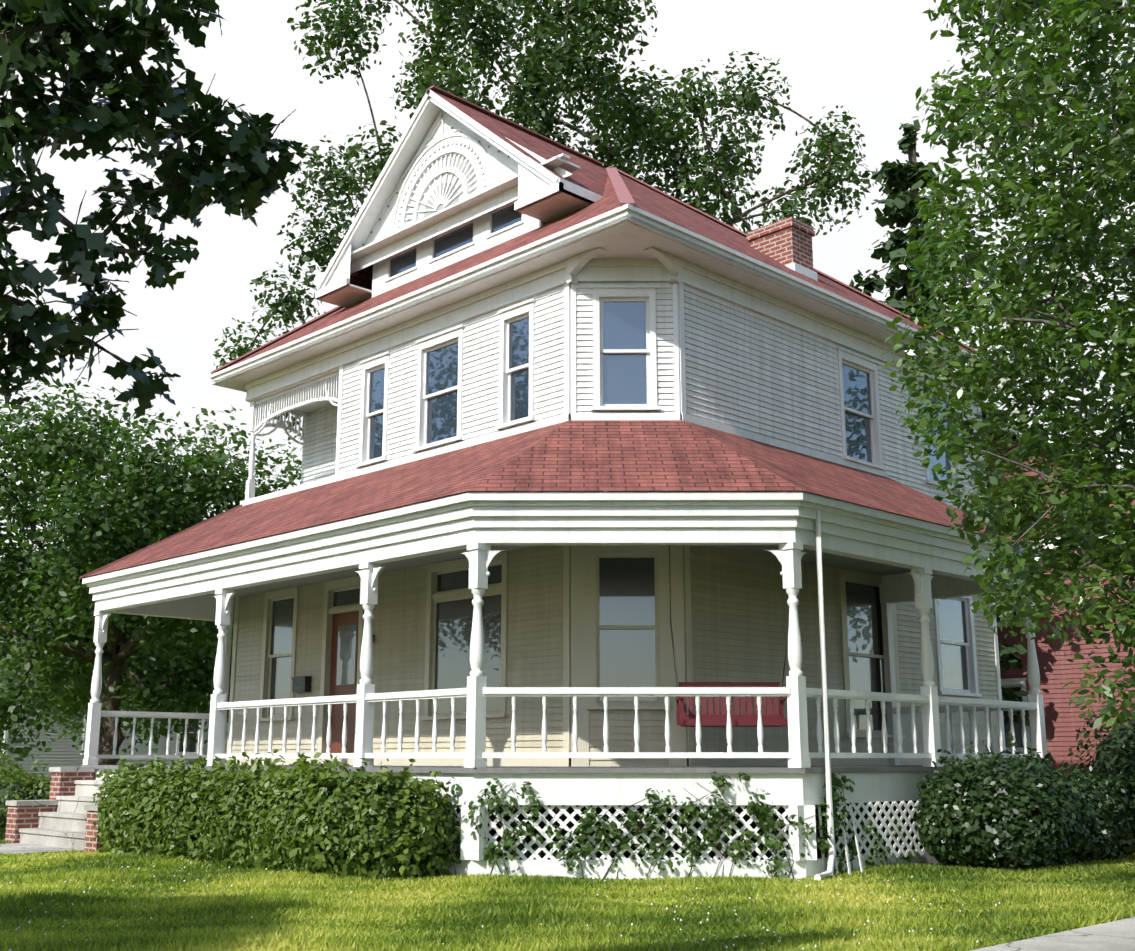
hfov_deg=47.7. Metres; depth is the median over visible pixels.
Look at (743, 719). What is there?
porch swing
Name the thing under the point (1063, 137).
tree
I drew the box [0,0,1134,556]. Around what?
sky
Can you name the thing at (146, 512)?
tree
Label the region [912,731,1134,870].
round shrub
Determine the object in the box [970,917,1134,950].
sidewalk
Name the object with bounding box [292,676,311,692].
mailbox
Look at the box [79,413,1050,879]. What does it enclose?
house porch
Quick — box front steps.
[5,767,175,852]
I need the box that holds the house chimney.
[746,216,817,280]
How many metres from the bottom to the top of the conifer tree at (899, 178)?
17.536 m
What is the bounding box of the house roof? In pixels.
[209,85,1009,391]
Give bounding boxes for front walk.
[0,843,83,853]
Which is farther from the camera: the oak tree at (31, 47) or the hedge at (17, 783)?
the hedge at (17, 783)
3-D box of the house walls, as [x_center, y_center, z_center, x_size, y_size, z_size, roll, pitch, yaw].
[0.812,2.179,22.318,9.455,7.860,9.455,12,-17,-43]
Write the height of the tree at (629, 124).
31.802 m
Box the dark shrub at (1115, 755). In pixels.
[1067,701,1134,852]
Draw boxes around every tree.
[0,0,310,417]
[0,367,301,767]
[0,538,234,760]
[213,0,877,430]
[255,431,301,493]
[849,119,1041,726]
[881,0,1134,733]
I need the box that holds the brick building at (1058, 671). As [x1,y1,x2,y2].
[984,421,1134,779]
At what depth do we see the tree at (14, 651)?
40.90 m
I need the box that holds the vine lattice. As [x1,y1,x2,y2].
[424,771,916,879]
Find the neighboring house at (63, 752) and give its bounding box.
[0,546,232,782]
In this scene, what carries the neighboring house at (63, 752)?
on the lawn
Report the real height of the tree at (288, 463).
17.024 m
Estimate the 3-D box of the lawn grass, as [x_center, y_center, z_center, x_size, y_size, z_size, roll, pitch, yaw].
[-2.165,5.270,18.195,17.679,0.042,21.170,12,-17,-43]
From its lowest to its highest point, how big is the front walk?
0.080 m
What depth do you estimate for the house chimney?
20.81 m
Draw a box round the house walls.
[225,258,1006,767]
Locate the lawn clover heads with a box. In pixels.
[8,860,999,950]
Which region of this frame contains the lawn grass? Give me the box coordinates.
[0,834,1134,950]
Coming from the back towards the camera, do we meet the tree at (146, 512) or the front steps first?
the tree at (146, 512)
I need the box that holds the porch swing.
[669,545,789,726]
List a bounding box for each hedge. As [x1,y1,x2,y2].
[0,749,50,838]
[92,749,459,880]
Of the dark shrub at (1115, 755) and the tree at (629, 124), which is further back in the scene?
the tree at (629, 124)
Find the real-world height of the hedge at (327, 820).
1.383 m
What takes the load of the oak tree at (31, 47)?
on the lawn
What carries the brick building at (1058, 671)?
on the lawn

